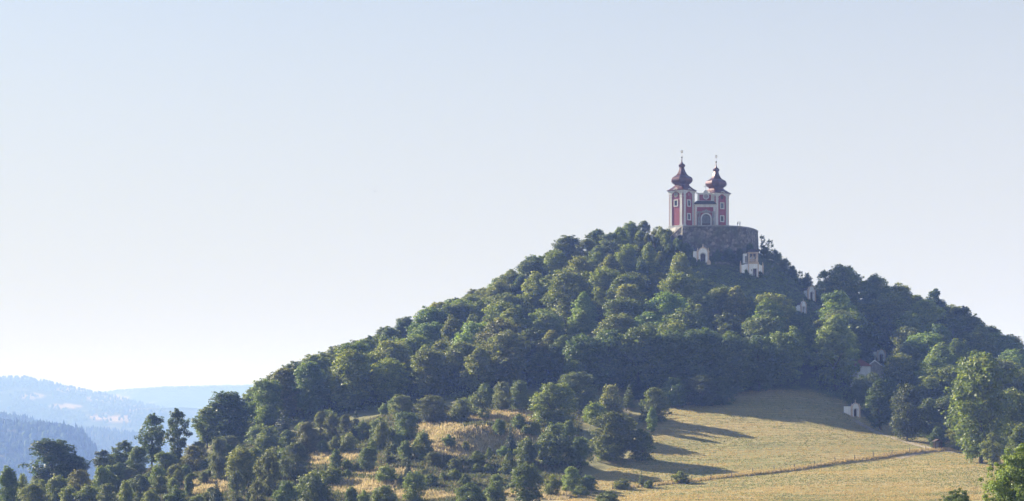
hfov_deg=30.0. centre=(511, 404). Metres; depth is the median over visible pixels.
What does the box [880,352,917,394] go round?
deciduous tree
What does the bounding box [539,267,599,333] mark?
deciduous tree
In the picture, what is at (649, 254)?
deciduous tree
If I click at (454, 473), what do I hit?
bush
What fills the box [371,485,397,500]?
bush
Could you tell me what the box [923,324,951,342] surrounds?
deciduous tree
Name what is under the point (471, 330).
deciduous tree
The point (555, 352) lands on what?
deciduous tree
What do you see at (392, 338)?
deciduous tree
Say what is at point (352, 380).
deciduous tree
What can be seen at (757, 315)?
deciduous tree
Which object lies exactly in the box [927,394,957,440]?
deciduous tree
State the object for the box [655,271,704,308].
deciduous tree
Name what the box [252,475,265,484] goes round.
bush
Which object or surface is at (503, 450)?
bush
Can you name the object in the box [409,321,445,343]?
deciduous tree
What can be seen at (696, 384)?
bush
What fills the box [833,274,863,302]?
deciduous tree
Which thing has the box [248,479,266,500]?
bush
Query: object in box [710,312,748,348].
deciduous tree
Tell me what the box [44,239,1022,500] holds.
ground
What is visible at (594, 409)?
bush
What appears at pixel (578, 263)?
deciduous tree
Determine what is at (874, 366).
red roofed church
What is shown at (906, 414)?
deciduous tree
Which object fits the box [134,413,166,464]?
deciduous tree
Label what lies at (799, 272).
bush
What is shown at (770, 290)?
undergrowth
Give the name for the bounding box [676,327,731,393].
deciduous tree
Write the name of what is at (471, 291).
deciduous tree
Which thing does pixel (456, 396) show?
undergrowth
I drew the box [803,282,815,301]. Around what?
chapel
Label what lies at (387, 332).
deciduous tree
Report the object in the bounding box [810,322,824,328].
deciduous tree
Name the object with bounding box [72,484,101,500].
bush
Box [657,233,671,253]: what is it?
bush
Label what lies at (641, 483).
juniper bush
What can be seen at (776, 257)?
bush
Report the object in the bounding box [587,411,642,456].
deciduous tree
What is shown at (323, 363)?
deciduous tree
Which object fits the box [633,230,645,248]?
deciduous tree
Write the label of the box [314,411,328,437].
bush
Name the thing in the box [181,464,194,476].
bush
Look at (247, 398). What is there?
deciduous tree
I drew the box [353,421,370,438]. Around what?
bush
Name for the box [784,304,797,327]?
deciduous tree
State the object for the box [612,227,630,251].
deciduous tree
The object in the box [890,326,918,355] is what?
deciduous tree
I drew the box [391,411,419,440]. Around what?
deciduous tree
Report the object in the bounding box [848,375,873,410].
deciduous tree
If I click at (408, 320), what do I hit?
deciduous tree
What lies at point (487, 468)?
bush
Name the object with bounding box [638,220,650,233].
bush
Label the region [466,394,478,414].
bush
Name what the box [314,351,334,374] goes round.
deciduous tree
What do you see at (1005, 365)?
deciduous tree
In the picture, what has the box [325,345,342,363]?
deciduous tree
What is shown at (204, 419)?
deciduous tree
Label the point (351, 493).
bush
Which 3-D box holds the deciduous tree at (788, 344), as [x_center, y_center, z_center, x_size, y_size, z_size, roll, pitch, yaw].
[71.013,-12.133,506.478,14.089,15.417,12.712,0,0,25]
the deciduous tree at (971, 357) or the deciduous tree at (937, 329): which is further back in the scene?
the deciduous tree at (937, 329)
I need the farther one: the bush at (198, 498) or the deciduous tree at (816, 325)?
the deciduous tree at (816, 325)
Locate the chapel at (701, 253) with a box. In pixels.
[693,245,710,264]
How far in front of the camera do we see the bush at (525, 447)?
413.88 m
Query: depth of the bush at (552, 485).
380.39 m
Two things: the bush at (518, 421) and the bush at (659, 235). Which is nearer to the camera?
the bush at (518, 421)
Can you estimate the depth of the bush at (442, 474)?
397.25 m
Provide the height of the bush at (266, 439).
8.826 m
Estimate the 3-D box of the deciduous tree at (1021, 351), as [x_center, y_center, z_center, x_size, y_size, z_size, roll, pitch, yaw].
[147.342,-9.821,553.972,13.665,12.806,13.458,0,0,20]
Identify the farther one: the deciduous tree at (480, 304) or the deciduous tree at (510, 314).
the deciduous tree at (480, 304)
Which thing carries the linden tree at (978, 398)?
on the ground at (596, 465)
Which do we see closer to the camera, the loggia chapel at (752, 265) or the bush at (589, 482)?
the bush at (589, 482)
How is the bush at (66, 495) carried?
on the ground at (596, 465)
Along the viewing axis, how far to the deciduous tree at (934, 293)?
587.81 m
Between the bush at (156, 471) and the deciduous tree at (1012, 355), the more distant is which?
the deciduous tree at (1012, 355)
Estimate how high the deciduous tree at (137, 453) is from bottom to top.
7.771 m
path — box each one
[715,262,739,272]
[851,419,962,452]
[896,451,939,458]
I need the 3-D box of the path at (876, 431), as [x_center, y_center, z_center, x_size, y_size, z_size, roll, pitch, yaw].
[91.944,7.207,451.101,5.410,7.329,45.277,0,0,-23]
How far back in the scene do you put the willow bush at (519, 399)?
478.37 m
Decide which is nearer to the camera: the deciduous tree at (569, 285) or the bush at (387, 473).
the bush at (387, 473)
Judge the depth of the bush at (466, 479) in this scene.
391.03 m
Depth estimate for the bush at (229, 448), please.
469.87 m
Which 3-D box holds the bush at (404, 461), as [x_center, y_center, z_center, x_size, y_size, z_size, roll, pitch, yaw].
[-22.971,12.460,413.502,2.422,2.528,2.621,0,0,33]
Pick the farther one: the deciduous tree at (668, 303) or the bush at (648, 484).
the deciduous tree at (668, 303)
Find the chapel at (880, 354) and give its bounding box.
[873,349,885,361]
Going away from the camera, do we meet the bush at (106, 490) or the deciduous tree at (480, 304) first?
the bush at (106, 490)
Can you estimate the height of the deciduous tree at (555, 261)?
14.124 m
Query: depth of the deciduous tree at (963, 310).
584.86 m
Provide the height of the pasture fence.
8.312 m
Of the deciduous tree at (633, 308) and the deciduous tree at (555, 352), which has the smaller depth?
the deciduous tree at (555, 352)
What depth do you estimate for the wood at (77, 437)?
3683.10 m
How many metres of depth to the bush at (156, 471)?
433.38 m
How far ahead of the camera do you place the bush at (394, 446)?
430.53 m
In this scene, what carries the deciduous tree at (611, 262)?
on the ground at (596, 465)
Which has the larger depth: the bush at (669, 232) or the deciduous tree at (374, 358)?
the bush at (669, 232)
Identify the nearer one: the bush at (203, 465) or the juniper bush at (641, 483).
the juniper bush at (641, 483)
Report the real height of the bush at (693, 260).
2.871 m
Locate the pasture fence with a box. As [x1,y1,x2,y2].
[612,446,925,488]
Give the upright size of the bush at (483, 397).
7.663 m
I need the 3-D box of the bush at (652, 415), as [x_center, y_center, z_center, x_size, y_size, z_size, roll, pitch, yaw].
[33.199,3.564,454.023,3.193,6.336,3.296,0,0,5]
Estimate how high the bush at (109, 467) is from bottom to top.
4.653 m
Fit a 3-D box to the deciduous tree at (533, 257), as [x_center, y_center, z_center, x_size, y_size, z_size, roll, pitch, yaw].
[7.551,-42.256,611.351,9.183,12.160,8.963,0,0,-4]
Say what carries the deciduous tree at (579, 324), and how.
on the ground at (596, 465)
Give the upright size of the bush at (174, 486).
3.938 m
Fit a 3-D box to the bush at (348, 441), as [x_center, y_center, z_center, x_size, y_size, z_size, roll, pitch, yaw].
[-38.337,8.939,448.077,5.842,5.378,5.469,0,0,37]
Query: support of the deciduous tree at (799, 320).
on the ground at (596, 465)
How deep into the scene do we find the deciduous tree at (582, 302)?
548.80 m
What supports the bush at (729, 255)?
on the ground at (596, 465)
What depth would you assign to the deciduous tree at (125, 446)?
490.63 m
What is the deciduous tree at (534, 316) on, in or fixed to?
on the ground at (596, 465)
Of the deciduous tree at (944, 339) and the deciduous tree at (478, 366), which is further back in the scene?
the deciduous tree at (944, 339)
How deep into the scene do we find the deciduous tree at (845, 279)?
597.06 m
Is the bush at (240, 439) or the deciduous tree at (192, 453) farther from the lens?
the bush at (240, 439)
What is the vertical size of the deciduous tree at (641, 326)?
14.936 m
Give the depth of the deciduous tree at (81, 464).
480.48 m
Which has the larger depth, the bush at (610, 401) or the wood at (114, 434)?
the wood at (114, 434)
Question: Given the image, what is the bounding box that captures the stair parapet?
[670,227,680,241]
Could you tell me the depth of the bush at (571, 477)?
385.88 m
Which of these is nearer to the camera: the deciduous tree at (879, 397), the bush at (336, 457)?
the bush at (336, 457)
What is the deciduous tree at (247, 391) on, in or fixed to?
on the ground at (596, 465)
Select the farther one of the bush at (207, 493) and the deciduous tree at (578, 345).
the deciduous tree at (578, 345)
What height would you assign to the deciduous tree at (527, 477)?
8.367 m
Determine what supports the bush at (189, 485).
on the ground at (596, 465)
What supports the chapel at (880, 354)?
on the ground at (596, 465)
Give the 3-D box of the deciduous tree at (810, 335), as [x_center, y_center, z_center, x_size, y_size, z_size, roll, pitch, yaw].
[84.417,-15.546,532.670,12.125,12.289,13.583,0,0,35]
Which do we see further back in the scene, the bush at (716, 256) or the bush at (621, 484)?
the bush at (716, 256)
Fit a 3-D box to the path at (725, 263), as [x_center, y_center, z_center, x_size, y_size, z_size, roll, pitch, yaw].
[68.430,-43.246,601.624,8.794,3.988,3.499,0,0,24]
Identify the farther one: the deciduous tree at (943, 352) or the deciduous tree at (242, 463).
the deciduous tree at (943, 352)
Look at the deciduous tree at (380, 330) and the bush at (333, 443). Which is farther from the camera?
the deciduous tree at (380, 330)
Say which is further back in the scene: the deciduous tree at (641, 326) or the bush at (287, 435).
the deciduous tree at (641, 326)
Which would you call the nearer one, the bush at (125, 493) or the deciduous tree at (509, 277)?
the bush at (125, 493)
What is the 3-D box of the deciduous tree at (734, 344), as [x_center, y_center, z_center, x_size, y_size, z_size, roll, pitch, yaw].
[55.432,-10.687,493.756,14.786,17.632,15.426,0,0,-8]
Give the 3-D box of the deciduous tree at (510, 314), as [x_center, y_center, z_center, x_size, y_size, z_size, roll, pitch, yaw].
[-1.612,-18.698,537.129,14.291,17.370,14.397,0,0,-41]
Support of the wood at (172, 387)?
on the hills
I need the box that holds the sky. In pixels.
[0,0,1023,392]
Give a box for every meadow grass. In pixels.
[574,388,1011,500]
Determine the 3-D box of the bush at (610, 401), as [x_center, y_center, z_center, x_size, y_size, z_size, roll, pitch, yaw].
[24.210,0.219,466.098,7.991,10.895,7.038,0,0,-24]
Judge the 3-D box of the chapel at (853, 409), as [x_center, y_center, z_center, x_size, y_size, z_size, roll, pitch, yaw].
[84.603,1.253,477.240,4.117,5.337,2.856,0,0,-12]
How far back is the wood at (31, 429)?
3615.56 m
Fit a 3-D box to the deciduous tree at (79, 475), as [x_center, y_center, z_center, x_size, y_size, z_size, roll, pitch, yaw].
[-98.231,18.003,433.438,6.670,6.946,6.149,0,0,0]
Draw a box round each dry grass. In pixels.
[179,408,574,499]
[629,447,954,487]
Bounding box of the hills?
[0,377,251,480]
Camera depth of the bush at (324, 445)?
450.37 m
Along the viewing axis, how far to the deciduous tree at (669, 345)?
492.56 m
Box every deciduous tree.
[0,465,19,500]
[16,483,50,500]
[18,437,83,484]
[62,456,90,479]
[67,469,93,491]
[90,450,117,469]
[110,440,132,468]
[125,446,149,473]
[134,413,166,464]
[148,451,180,476]
[163,408,192,459]
[179,445,205,472]
[190,407,220,447]
[191,405,227,438]
[202,391,255,437]
[207,436,229,479]
[224,445,255,484]
[242,389,257,402]
[242,392,261,421]
[247,447,263,476]
[248,378,283,425]
[266,367,300,414]
[279,442,317,479]
[281,361,301,398]
[291,361,331,413]
[295,354,337,399]
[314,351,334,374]
[323,348,374,409]
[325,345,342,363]
[329,341,372,365]
[355,353,384,399]
[356,445,377,470]
[361,338,376,353]
[367,356,413,401]
[370,340,412,380]
[372,334,380,343]
[374,326,401,349]
[375,327,395,334]
[387,336,399,347]
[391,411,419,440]
[393,316,412,333]
[394,321,409,337]
[395,334,435,376]
[398,364,415,389]
[402,470,428,500]
[404,305,450,339]
[408,344,444,385]
[408,348,453,396]
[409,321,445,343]
[426,302,444,309]
[431,340,452,373]
[436,302,474,329]
[439,314,461,371]
[443,340,478,387]
[451,299,479,326]
[451,320,489,372]
[456,294,480,309]
[459,346,499,392]
[461,314,484,335]
[464,299,488,323]
[466,289,484,295]
[472,318,529,366]
[473,287,486,300]
[476,329,533,390]
[479,281,514,307]
[480,281,512,295]
[481,292,533,327]
[481,300,529,338]
[493,271,518,290]
[494,308,528,358]
[506,462,545,500]
[509,275,526,302]
[514,259,547,280]
[517,270,550,312]
[520,327,544,361]
[522,308,565,345]
[524,254,545,266]
[526,382,581,426]
[532,329,559,374]
[533,313,563,339]
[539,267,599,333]
[539,335,575,379]
[541,249,568,276]
[545,274,552,289]
[545,289,566,317]
[550,235,583,268]
[559,332,607,387]
[562,255,594,287]
[564,310,596,341]
[567,291,598,323]
[573,238,595,265]
[583,231,605,248]
[583,245,606,271]
[584,328,634,389]
[587,312,635,338]
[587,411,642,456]
[588,266,622,310]
[590,228,605,244]
[593,296,658,329]
[598,232,626,257]
[598,254,623,278]
[604,274,643,300]
[607,326,664,391]
[608,283,652,325]
[609,271,651,305]
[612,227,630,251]
[614,243,639,274]
[623,221,639,243]
[626,311,664,333]
[631,260,650,292]
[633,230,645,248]
[634,323,663,335]
[637,242,659,283]
[642,233,652,247]
[642,328,694,392]
[644,291,689,325]
[647,271,668,297]
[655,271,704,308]
[655,318,700,380]
[661,307,711,355]
[669,251,693,297]
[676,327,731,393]
[684,291,718,328]
[695,311,709,326]
[702,330,758,394]
[706,286,730,321]
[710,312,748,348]
[719,285,753,333]
[739,334,785,391]
[742,297,756,320]
[742,314,782,357]
[743,313,777,338]
[745,297,786,332]
[746,292,796,332]
[762,331,808,384]
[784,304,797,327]
[785,326,812,367]
[787,314,814,334]
[801,327,831,368]
[804,313,859,389]
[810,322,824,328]
[814,269,830,305]
[814,290,864,320]
[818,309,856,328]
[820,314,883,366]
[822,263,864,307]
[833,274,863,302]
[842,329,861,385]
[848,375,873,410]
[859,273,890,323]
[860,378,897,429]
[866,372,879,409]
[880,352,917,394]
[885,377,899,394]
[888,282,915,314]
[889,383,928,439]
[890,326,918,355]
[891,311,927,340]
[895,342,922,385]
[900,331,942,380]
[905,299,947,332]
[910,385,923,407]
[913,295,923,303]
[913,398,948,437]
[914,354,944,399]
[916,363,963,401]
[920,342,959,381]
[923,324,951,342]
[926,288,950,322]
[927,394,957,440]
[935,333,950,347]
[939,304,962,323]
[939,488,969,500]
[948,338,972,365]
[954,306,972,318]
[956,313,984,337]
[960,323,1005,357]
[965,355,982,371]
[977,443,1023,500]
[978,432,1003,467]
[986,387,1023,454]
[987,326,1003,334]
[990,332,1021,356]
[995,358,1023,392]
[998,348,1023,369]
[1001,349,1023,356]
[1004,359,1023,391]
[1005,422,1023,455]
[1012,336,1023,350]
[1017,382,1023,406]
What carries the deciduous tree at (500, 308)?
on the ground at (596, 465)
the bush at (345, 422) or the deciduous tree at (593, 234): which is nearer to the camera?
the bush at (345, 422)
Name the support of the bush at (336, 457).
on the ground at (596, 465)
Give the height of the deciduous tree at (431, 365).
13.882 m
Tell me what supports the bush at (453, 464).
on the ground at (596, 465)
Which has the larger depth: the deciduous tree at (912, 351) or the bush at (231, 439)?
the deciduous tree at (912, 351)
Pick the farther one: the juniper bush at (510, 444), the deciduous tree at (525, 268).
the deciduous tree at (525, 268)
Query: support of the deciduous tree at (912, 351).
on the ground at (596, 465)
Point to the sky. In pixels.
(188, 197)
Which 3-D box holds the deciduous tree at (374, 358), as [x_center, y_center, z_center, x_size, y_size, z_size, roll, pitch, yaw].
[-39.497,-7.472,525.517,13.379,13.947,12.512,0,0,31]
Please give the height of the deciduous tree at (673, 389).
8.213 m
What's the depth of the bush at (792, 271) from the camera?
612.40 m
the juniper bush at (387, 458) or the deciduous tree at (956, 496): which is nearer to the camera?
the deciduous tree at (956, 496)
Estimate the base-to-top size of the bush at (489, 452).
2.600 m
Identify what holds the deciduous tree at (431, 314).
on the ground at (596, 465)
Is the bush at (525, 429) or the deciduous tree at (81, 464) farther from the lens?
the deciduous tree at (81, 464)
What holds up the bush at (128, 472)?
on the ground at (596, 465)
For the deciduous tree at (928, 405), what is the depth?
451.25 m
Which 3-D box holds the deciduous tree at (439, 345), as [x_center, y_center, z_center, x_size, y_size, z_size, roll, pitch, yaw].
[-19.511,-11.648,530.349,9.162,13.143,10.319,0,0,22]
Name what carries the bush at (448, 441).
on the ground at (596, 465)
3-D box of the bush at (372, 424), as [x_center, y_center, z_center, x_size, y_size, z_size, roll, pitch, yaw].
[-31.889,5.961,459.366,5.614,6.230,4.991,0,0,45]
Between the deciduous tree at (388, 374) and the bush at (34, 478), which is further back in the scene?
the deciduous tree at (388, 374)
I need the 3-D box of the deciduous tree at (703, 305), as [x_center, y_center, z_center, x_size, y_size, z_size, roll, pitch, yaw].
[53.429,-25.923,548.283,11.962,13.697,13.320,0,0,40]
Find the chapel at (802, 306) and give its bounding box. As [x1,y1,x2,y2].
[796,300,806,313]
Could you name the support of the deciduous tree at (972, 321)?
on the ground at (596, 465)
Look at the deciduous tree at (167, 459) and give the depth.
463.56 m
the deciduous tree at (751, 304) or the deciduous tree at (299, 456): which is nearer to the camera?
the deciduous tree at (299, 456)
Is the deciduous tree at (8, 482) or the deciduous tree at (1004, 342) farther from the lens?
the deciduous tree at (1004, 342)
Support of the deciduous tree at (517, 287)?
on the ground at (596, 465)
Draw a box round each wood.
[0,375,164,431]
[0,411,41,421]
[0,417,102,490]
[74,422,98,458]
[83,425,188,467]
[102,384,253,394]
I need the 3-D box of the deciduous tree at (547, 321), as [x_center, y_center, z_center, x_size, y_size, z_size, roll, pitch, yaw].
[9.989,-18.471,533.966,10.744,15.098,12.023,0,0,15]
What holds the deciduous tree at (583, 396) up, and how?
on the ground at (596, 465)
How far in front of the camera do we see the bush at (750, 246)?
609.44 m
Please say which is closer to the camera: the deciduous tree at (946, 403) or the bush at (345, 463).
the bush at (345, 463)
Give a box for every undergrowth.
[214,241,920,438]
[590,241,875,362]
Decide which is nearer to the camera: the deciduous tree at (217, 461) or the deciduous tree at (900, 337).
the deciduous tree at (217, 461)
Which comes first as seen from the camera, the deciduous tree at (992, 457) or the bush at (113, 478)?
the deciduous tree at (992, 457)
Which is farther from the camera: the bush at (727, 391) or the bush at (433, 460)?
the bush at (727, 391)
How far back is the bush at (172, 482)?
427.29 m
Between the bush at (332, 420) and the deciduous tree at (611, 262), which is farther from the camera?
the deciduous tree at (611, 262)
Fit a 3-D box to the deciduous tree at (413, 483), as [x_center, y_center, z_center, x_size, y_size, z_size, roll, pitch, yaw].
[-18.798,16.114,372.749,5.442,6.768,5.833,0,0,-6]
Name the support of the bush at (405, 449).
on the ground at (596, 465)
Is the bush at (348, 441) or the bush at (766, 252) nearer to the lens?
the bush at (348, 441)
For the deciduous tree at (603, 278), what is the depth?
573.13 m
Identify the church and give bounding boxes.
[667,150,730,229]
[850,356,883,386]
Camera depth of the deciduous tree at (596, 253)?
595.16 m
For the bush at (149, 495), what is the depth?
377.91 m
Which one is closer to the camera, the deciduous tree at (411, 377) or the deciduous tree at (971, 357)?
the deciduous tree at (971, 357)
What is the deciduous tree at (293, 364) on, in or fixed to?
on the ground at (596, 465)
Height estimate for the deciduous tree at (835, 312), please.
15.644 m
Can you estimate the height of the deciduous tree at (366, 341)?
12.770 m
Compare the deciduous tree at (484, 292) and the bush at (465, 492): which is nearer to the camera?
the bush at (465, 492)
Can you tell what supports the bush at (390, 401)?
on the ground at (596, 465)
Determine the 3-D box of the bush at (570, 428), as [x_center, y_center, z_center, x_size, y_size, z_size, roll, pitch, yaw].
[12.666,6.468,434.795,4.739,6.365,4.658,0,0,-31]
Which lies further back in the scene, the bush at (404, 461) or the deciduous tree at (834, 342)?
the deciduous tree at (834, 342)
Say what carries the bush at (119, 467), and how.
on the ground at (596, 465)
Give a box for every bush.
[15,473,27,500]
[29,473,44,483]
[34,479,47,493]
[45,473,67,500]
[58,484,78,500]
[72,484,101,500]
[92,465,110,491]
[95,465,120,477]
[95,483,118,500]
[102,472,118,485]
[111,462,126,480]
[112,480,122,492]
[117,480,134,500]
[119,468,138,480]
[130,474,151,500]
[141,490,159,500]
[142,471,151,481]
[148,466,165,486]
[149,474,168,493]
[163,487,187,500]
[165,477,180,488]
[166,463,183,480]
[167,485,184,496]
[169,469,183,485]
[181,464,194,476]
[184,473,193,495]
[189,493,204,500]
[191,441,208,455]
[196,459,211,470]
[197,471,209,483]
[203,487,224,500]
[204,470,213,478]
[209,481,223,500]
[218,444,232,454]
[222,435,240,449]
[225,471,247,500]
[236,435,244,442]
[244,423,265,444]
[245,484,250,500]
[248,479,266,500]
[252,451,284,494]
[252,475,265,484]
[253,425,286,453]
[263,445,280,458]
[263,471,281,482]
[270,480,301,500]
[275,448,291,463]
[278,429,295,448]
[291,421,320,453]
[293,469,332,500]
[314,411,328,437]
[316,439,328,452]
[318,465,342,485]
[322,413,340,438]
[324,408,338,418]
[327,449,342,468]
[328,435,341,448]
[338,414,352,435]
[338,432,360,451]
[340,460,352,467]
[343,485,357,500]
[344,469,351,476]
[351,462,361,471]
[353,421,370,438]
[357,489,370,500]
[366,440,377,448]
[368,417,384,439]
[370,420,391,446]
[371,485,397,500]
[375,463,397,481]
[378,403,388,414]
[383,437,391,462]
[387,395,411,409]
[387,443,398,453]
[388,394,414,417]
[392,432,404,444]
[397,440,414,458]
[401,457,411,466]
[402,456,411,481]
[410,428,433,454]
[413,395,450,421]
[423,452,441,464]
[423,474,440,486]
[439,472,445,479]
[441,434,457,446]
[445,455,451,460]
[445,468,462,479]
[446,458,461,470]
[450,398,473,421]
[453,482,486,500]
[458,474,472,484]
[461,440,469,450]
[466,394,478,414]
[466,450,486,463]
[468,463,484,473]
[469,390,494,417]
[474,383,495,396]
[483,464,493,472]
[485,447,492,456]
[485,480,510,500]
[489,473,503,483]
[492,382,512,409]
[492,419,504,434]
[496,446,510,456]
[498,453,518,474]
[505,427,517,454]
[510,380,531,409]
[512,414,524,428]
[513,436,538,463]
[520,425,531,433]
[529,421,542,435]
[533,422,574,466]
[542,474,562,495]
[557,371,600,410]
[561,420,578,442]
[561,466,582,491]
[564,436,596,465]
[572,485,590,495]
[579,474,598,490]
[581,401,606,423]
[592,431,624,460]
[595,491,620,500]
[599,384,629,414]
[612,478,631,488]
[622,384,635,407]
[627,428,655,460]
[637,387,671,421]
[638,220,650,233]
[638,471,644,485]
[643,480,653,488]
[645,407,657,431]
[653,226,666,249]
[655,251,665,262]
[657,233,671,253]
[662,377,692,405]
[665,244,674,255]
[667,228,673,244]
[671,471,691,483]
[673,236,682,249]
[675,374,722,405]
[680,242,686,251]
[683,243,693,258]
[691,257,696,264]
[712,249,722,261]
[713,383,737,404]
[722,247,736,261]
[736,248,743,261]
[743,268,749,277]
[746,242,753,251]
[759,234,765,253]
[761,246,770,258]
[762,239,775,252]
[769,250,782,263]
[779,258,790,270]
[787,265,797,277]
[794,270,803,284]
[801,272,812,287]
[926,426,947,447]
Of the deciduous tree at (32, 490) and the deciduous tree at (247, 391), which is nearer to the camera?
the deciduous tree at (32, 490)
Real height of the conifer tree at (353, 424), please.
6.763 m
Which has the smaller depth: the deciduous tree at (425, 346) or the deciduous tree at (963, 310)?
the deciduous tree at (425, 346)
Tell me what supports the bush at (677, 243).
on the ground at (596, 465)
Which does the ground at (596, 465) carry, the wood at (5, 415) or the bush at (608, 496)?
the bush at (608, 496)
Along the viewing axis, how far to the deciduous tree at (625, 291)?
546.79 m
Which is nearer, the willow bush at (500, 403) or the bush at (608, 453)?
the bush at (608, 453)
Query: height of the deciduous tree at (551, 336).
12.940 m
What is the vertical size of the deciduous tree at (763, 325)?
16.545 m
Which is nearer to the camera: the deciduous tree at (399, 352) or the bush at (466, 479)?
the bush at (466, 479)
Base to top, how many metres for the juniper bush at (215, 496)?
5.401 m
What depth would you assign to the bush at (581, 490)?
379.82 m
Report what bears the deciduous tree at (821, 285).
on the ground at (596, 465)
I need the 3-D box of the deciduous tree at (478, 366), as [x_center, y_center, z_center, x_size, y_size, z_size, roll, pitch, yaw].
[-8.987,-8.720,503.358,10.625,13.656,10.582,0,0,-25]
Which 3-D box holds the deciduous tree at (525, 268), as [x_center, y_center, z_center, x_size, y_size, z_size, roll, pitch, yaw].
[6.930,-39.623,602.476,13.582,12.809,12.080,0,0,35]
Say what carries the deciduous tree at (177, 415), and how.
on the ground at (596, 465)
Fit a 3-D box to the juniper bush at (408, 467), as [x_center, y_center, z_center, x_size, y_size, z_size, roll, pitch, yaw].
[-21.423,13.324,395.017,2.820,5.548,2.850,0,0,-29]
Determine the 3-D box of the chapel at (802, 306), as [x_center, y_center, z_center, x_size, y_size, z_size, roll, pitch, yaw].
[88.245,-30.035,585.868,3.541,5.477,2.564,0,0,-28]
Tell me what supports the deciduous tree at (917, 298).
on the ground at (596, 465)
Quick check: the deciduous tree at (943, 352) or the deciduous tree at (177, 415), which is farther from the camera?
the deciduous tree at (943, 352)
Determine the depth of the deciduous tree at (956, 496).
170.75 m
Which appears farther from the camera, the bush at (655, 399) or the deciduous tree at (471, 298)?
the deciduous tree at (471, 298)
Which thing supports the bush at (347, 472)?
on the ground at (596, 465)
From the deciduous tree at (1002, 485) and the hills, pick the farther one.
the hills
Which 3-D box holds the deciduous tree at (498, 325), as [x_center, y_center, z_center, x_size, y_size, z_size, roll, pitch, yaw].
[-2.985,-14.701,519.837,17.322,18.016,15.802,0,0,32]
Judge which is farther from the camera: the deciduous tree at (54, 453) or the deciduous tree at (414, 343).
the deciduous tree at (414, 343)
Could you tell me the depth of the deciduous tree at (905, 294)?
588.51 m
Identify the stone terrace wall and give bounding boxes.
[682,225,758,255]
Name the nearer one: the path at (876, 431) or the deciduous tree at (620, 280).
the path at (876, 431)
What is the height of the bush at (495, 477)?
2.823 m
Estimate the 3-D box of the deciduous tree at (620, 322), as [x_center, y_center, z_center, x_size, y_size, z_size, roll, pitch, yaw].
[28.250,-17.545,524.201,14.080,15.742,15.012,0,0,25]
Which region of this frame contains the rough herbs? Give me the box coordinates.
[131,398,583,500]
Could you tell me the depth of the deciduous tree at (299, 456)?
414.49 m
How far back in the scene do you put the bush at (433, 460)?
413.73 m
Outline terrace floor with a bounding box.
[670,227,682,238]
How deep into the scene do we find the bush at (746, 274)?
595.67 m
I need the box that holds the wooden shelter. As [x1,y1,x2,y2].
[933,439,941,448]
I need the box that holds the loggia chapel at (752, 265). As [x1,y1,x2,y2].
[740,249,763,277]
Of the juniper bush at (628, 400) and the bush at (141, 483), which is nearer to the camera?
the bush at (141, 483)
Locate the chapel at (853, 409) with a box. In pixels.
[844,400,860,417]
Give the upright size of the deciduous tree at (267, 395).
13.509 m
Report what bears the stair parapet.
on the ground at (596, 465)
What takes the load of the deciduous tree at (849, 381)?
on the ground at (596, 465)
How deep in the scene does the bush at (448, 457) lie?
416.64 m
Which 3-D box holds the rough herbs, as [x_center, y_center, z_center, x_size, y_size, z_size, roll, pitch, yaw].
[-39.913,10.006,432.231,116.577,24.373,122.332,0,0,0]
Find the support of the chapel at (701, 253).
on the ground at (596, 465)
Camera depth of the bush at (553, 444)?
413.23 m
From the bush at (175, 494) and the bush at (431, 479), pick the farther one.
the bush at (431, 479)
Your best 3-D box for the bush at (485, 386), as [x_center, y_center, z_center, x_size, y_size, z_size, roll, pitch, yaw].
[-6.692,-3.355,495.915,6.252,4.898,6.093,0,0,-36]
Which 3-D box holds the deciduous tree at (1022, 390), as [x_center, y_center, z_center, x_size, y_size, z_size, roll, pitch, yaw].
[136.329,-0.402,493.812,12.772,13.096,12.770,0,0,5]
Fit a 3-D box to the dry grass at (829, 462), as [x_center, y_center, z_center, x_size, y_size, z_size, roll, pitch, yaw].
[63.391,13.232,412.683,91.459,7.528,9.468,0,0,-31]
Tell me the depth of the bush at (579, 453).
414.98 m
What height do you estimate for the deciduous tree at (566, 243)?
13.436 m
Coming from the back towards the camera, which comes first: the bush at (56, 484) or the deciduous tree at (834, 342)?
the deciduous tree at (834, 342)
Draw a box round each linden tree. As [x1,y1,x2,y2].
[940,350,1019,462]
[944,419,967,449]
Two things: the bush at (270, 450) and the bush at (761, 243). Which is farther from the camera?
the bush at (761, 243)
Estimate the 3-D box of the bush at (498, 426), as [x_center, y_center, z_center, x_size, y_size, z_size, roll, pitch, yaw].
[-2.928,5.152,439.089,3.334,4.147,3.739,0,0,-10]
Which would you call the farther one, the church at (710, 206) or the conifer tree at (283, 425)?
the church at (710, 206)
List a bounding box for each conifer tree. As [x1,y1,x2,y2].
[274,411,295,441]
[349,411,362,436]
[623,377,647,399]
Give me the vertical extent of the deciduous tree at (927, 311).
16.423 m
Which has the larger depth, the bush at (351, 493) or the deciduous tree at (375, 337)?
the deciduous tree at (375, 337)
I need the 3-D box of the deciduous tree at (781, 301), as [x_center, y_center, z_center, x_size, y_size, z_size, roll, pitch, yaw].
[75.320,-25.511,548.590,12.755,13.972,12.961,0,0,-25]
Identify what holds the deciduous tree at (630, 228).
on the ground at (596, 465)
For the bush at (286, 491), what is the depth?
371.24 m
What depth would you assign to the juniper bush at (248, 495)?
387.78 m
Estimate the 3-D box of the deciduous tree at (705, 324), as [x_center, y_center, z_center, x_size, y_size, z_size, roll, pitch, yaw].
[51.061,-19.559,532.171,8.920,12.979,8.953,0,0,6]
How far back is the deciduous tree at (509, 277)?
601.83 m

